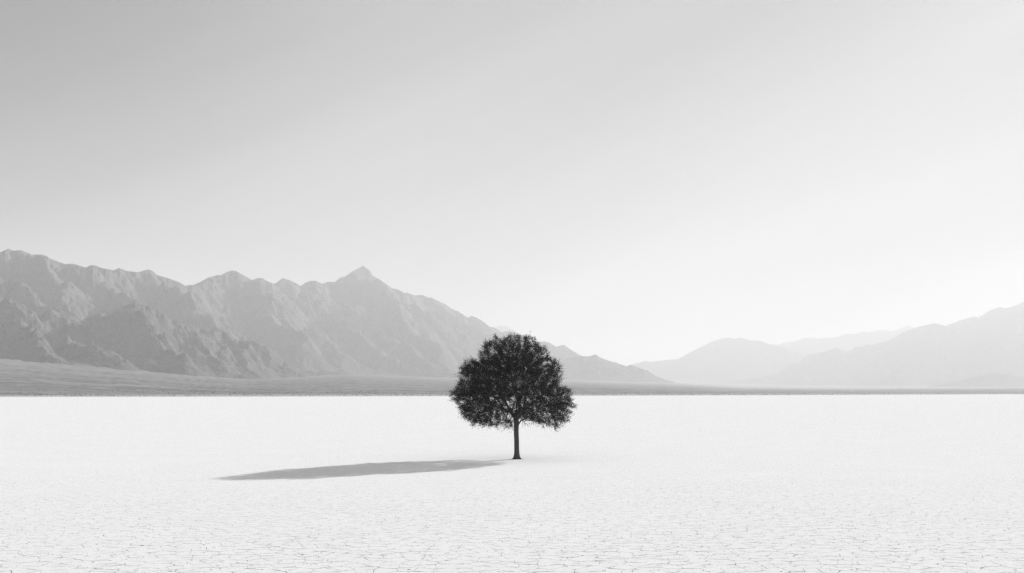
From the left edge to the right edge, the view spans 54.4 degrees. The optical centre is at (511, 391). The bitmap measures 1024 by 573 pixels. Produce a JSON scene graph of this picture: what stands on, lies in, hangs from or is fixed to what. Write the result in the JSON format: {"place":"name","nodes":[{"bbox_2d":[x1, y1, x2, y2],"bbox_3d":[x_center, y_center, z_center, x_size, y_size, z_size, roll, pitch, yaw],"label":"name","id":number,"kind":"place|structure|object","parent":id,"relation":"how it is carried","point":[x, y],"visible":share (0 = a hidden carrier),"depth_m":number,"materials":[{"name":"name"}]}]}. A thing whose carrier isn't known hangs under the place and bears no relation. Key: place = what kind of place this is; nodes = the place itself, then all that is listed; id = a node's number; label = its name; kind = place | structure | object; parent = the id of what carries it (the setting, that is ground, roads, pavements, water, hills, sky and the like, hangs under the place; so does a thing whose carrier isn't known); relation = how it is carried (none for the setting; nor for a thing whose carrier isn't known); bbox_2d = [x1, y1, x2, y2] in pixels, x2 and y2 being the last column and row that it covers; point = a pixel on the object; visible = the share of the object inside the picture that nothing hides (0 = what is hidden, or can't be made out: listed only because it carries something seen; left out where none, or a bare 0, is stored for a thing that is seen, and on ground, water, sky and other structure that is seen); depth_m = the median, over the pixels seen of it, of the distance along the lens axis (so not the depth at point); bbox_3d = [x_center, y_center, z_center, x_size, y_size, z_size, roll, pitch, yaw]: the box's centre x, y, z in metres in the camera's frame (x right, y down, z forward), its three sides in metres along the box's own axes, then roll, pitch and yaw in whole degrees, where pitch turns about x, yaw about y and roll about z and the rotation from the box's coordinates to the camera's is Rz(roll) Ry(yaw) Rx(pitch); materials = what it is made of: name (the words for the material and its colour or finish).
{"place":"outdoors","nodes":[
{"label":"outdoors","id":0,"kind":"place"},
{"bbox_2d":[0,296,309,379],"bbox_3d":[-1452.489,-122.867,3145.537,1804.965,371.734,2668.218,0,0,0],"label":"foothills","id":1,"kind":"structure","parent":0,"point":[135,336],"depth_m":2789.57,"materials":[{"name":"grey stone"}]},
{"bbox_2d":[0,249,583,380],"bbox_3d":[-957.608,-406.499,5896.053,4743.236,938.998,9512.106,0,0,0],"label":"mountains","id":2,"kind":"structure","parent":0,"point":[362,320],"depth_m":5284.75,"materials":[{"name":"grey stone"}]},
{"bbox_2d":[0,394,1023,572],"bbox_3d":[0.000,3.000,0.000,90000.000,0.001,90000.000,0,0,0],"label":"ground","id":3,"kind":"structure","parent":0,"point":[934,483],"depth_m":31.60,"materials":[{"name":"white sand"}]},
{"bbox_2d":[447,333,576,458],"bbox_3d":[-0.004,0.153,44.503,5.950,5.809,6.162,0,0,0],"label":"tree","id":4,"kind":"object","parent":3,"relation":"on","point":[527,377],"visible":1,"depth_m":43.60,"materials":[{"name":"black plant"}]},
{"bbox_2d":[0,359,1023,396],"bbox_3d":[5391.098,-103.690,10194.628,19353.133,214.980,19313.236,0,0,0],"label":"terrain","id":5,"kind":"structure","parent":0,"point":[52,379],"depth_m":1368.63,"materials":[{"name":"grey soil"}]},
{"bbox_2d":[0,0,1023,365],"label":"sky","id":6,"kind":"structure","parent":0,"point":[625,182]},
{"bbox_2d":[1,387,1023,395],"bbox_3d":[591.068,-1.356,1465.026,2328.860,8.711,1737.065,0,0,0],"label":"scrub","id":7,"kind":"object","parent":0,"point":[394,394],"visible":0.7,"depth_m":784.24,"materials":[{"name":"grey plant"}]},
{"bbox_2d":[496,325,618,363],"bbox_3d":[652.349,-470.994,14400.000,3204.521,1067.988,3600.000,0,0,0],"label":"distant peaks","id":8,"kind":"object","parent":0,"point":[502,328],"visible":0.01,"depth_m":14920.73,"materials":[{"name":"grey stone"}]},
{"bbox_2d":[550,354,674,382],"bbox_3d":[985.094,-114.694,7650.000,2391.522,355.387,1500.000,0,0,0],"label":"hill","id":9,"kind":"structure","parent":0,"point":[595,367],"depth_m":7581.88,"materials":[{"name":"grey stone"}]},
{"bbox_2d":[632,338,805,382],"bbox_3d":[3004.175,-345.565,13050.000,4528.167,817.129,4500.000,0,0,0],"label":"mountains","id":10,"kind":"structure","parent":0,"point":[723,360],"depth_m":13208.94,"materials":[{"name":"grey stone"}]},
{"bbox_2d":[779,326,913,355],"bbox_3d":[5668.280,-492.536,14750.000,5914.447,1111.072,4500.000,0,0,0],"label":"distant mountains","id":11,"kind":"structure","parent":0,"point":[843,342],"depth_m":15273.38,"materials":[{"name":"grey stone"}]},
{"bbox_2d":[716,302,1023,385],"bbox_3d":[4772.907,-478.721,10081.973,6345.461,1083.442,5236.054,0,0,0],"label":"mountains","id":12,"kind":"structure","parent":0,"point":[990,341],"depth_m":10419.65,"materials":[{"name":"grey stone"}]},
{"bbox_2d":[928,373,1023,386],"bbox_3d":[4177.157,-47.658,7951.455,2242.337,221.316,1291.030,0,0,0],"label":"hill","id":13,"kind":"structure","parent":0,"point":[996,380],"depth_m":8011.57,"materials":[{"name":"grey stone"}]}
]}

